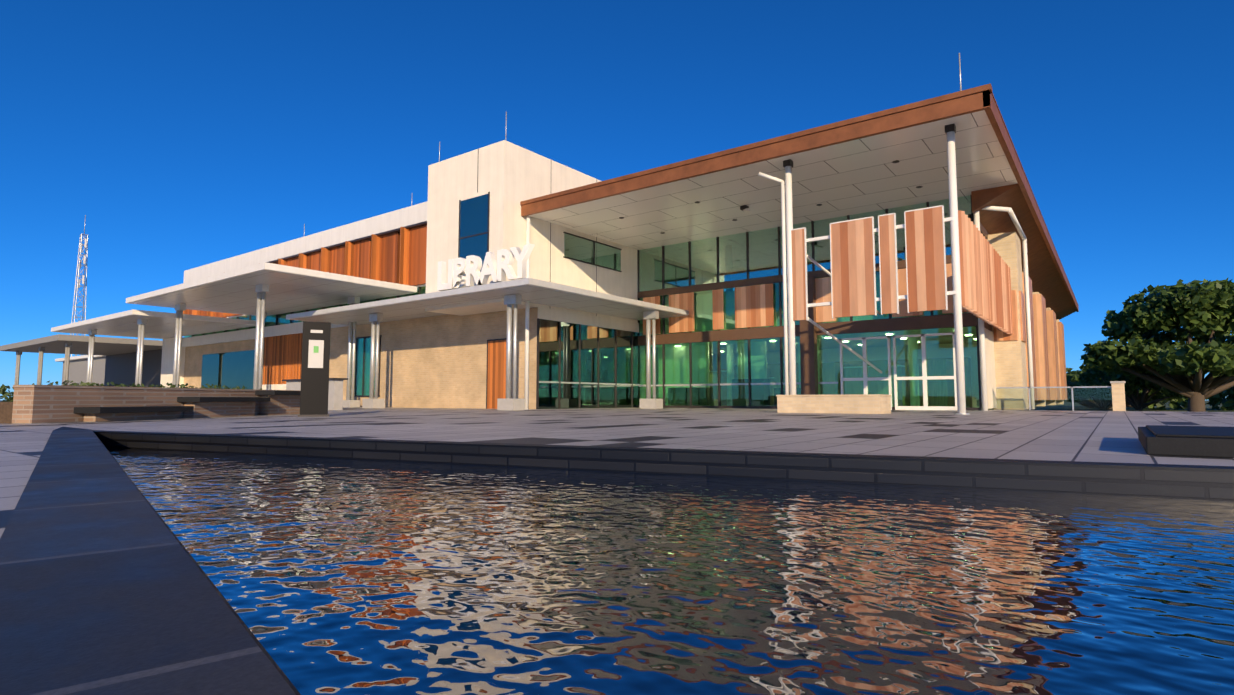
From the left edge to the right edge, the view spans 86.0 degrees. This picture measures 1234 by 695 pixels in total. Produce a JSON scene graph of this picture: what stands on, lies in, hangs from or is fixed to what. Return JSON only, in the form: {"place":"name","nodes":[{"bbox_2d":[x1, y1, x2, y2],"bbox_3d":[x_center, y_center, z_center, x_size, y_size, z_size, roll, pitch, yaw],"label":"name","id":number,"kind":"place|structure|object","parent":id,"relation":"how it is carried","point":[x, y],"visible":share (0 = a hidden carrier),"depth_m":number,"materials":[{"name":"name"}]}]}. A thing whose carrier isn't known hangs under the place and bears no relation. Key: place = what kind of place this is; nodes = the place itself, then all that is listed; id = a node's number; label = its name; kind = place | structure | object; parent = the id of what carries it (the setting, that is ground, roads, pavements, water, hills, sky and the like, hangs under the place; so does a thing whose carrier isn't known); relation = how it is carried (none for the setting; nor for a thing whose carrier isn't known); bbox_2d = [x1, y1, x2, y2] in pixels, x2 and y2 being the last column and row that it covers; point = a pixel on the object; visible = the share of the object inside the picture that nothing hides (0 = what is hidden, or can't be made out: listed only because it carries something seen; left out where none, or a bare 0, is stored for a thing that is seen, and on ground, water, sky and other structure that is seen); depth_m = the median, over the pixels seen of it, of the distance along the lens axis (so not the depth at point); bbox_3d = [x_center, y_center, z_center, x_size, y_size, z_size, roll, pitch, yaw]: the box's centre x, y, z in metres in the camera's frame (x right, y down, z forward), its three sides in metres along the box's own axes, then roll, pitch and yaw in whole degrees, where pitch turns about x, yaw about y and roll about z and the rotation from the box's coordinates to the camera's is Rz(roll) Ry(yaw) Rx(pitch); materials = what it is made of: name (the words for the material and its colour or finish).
{"place":"outdoors","nodes":[
{"label":"outdoors","id":0,"kind":"place"},
{"bbox_2d":[282,378,347,409],"bbox_3d":[-9.915,1.528,21.608,3.200,1.000,0.500,-3,-6,37],"label":"bench","id":1,"kind":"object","parent":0,"point":[335,397],"depth_m":20.73,"materials":[{"name":"concrete"}]},
{"bbox_2d":[329,140,715,408],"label":"building wall","id":2,"kind":"structure","parent":0,"point":[455,357],"depth_m":24.15,"materials":[{"name":"beige paint"}]},
{"bbox_2d":[0,407,1233,537],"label":"plaza paving","id":3,"kind":"structure","parent":0,"point":[1088,436],"depth_m":7.19,"materials":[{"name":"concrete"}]},
{"bbox_2d":[0,334,162,384],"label":"canopy","id":4,"kind":"object","parent":3,"relation":"on","point":[67,345],"visible":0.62,"depth_m":44.64,"materials":[{"name":"concrete"}]},
{"bbox_2d":[55,337,185,387],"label":"buildings","id":5,"kind":"structure","parent":3,"relation":"on","point":[120,369],"depth_m":50.71,"materials":[{"name":"grey"}]},
{"bbox_2d":[0,385,299,423],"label":"planter wall with benches","id":6,"kind":"structure","parent":3,"relation":"on","point":[32,404],"depth_m":10.70,"materials":[{"name":"beige stone"}]},
{"bbox_2d":[0,380,261,401],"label":"planter shrubs","id":7,"kind":"object","parent":6,"relation":"in","point":[3,388],"visible":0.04,"depth_m":11.54,"materials":[{"name":"green plant"}]},
{"bbox_2d":[51,309,255,385],"bbox_3d":[-25.950,0.958,36.645,13.200,4.480,5.700,-3,-6,37],"label":"canopy","id":8,"kind":"object","parent":3,"relation":"on","point":[141,325],"visible":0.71,"depth_m":34.83,"materials":[{"name":"white paint"}]},
{"bbox_2d":[126,262,416,406],"bbox_3d":[-15.278,0.089,28.418,13.200,4.930,6.080,-3,-6,37],"label":"canopy","id":9,"kind":"object","parent":3,"relation":"on","point":[261,291],"visible":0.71,"depth_m":27.02,"materials":[{"name":"white paint"}]},
{"bbox_2d":[182,201,427,389],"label":"library wing","id":10,"kind":"structure","parent":3,"relation":"on","point":[391,247],"depth_m":33.05,"materials":[{"name":"white paint"}]},
{"bbox_2d":[298,321,330,416],"bbox_3d":[-5.950,0.427,13.051,0.560,1.860,0.200,2,-5,-25],"label":"totem sign","id":11,"kind":"object","parent":3,"relation":"on","point":[314,391],"visible":1,"depth_m":12.98,"materials":[{"name":"black metal"}]},
{"bbox_2d":[286,278,688,409],"bbox_3d":[-5.377,0.505,26.485,13.900,3.800,8.960,-3,-6,37],"label":"entrance canopy","id":12,"kind":"object","parent":3,"relation":"on","point":[515,293],"visible":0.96,"depth_m":23.18,"materials":[{"name":"metal"}]},
{"bbox_2d":[437,244,534,290],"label":"library sign letters","id":13,"kind":"object","parent":12,"relation":"on","point":[499,270],"visible":0.98,"depth_m":20.07,"materials":[{"name":"white"}]},
{"bbox_2d":[0,427,1233,694],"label":"pool edge","id":14,"kind":"object","parent":3,"relation":"in","point":[106,585],"visible":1,"depth_m":1.62,"materials":[{"name":"stone"}]},
{"bbox_2d":[106,447,1233,694],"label":"pool water","id":15,"kind":"structure","parent":14,"relation":"in","point":[356,577],"depth_m":1.79,"materials":[{"name":"blue liquid"}]},
{"bbox_2d":[524,124,1012,414],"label":"support columns","id":16,"kind":"structure","parent":3,"relation":"on","point":[981,280],"depth_m":15.99,"materials":[{"name":"white paint"}]},
{"bbox_2d":[776,394,891,413],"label":"wall","id":17,"kind":"structure","parent":3,"relation":"on","point":[861,404],"depth_m":15.78,"materials":[{"name":"beige stone"}]},
{"bbox_2d":[637,195,1066,410],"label":"building facade","id":18,"kind":"structure","parent":3,"relation":"on","point":[1028,352],"depth_m":23.71,"materials":[{"name":"brown wood"}]},
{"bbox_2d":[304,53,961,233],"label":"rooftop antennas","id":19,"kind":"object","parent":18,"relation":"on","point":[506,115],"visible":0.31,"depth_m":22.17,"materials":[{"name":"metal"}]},
{"bbox_2d":[520,83,1078,319],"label":"roof","id":20,"kind":"structure","parent":18,"relation":"on","point":[895,157],"depth_m":19.48,"materials":[{"name":"white paint"}]},
{"bbox_2d":[651,272,1033,407],"bbox_3d":[16.017,-0.212,37.204,12.500,6.940,33.480,-3,-6,37],"label":"interior","id":21,"kind":"object","parent":18,"relation":"in","point":[937,384],"depth_m":25.73,"materials":[{"name":"teal glass"}]},
{"bbox_2d":[996,381,1125,410],"bbox_3d":[13.394,1.479,20.083,3.280,0.860,0.360,-3,-6,37],"label":"railing","id":22,"kind":"object","parent":3,"relation":"on","point":[1118,395],"visible":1,"depth_m":19.43,"materials":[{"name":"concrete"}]},
{"bbox_2d":[1138,425,1233,457],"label":"raised slab","id":23,"kind":"structure","parent":3,"relation":"on","point":[1205,441],"depth_m":3.99,"materials":[{"name":"stone"}]},
{"bbox_2d":[0,400,1233,411],"bbox_3d":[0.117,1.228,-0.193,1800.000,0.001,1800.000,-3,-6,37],"label":"ground","id":24,"kind":"structure","parent":0,"point":[1208,407],"depth_m":88.56,"materials":[{"name":"grey concrete"}]},
{"bbox_2d":[70,215,87,356],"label":"radio mast","id":25,"kind":"object","parent":24,"relation":"on","point":[84,259],"visible":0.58,"depth_m":98.86,"materials":[{"name":"metal"}]},
{"bbox_2d":[1064,363,1109,407],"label":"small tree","id":26,"kind":"object","parent":24,"relation":"on","point":[1083,368],"depth_m":91.18,"materials":[{"name":"green plant"}]},
{"bbox_2d":[1067,365,1140,409],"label":"shrub","id":27,"kind":"object","parent":24,"relation":"on","point":[1084,379],"depth_m":80.01,"materials":[{"name":"green plant"}]},
{"bbox_2d":[1086,366,1183,410],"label":"shrub","id":28,"kind":"object","parent":24,"relation":"on","point":[1132,383],"depth_m":71.59,"materials":[{"name":"green plant"}]},
{"bbox_2d":[1066,365,1233,410],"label":"shrubs","id":29,"kind":"object","parent":24,"relation":"on","point":[1225,398],"visible":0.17,"depth_m":75.19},
{"bbox_2d":[1080,278,1233,411],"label":"tree","id":30,"kind":"object","parent":24,"relation":"on","point":[1201,311],"depth_m":59.19,"materials":[{"name":"green plant"}]},
{"bbox_2d":[0,0,1233,399],"label":"sky","id":31,"kind":"structure","parent":0,"point":[185,134],"materials":[{"name":"blue"}]}
]}

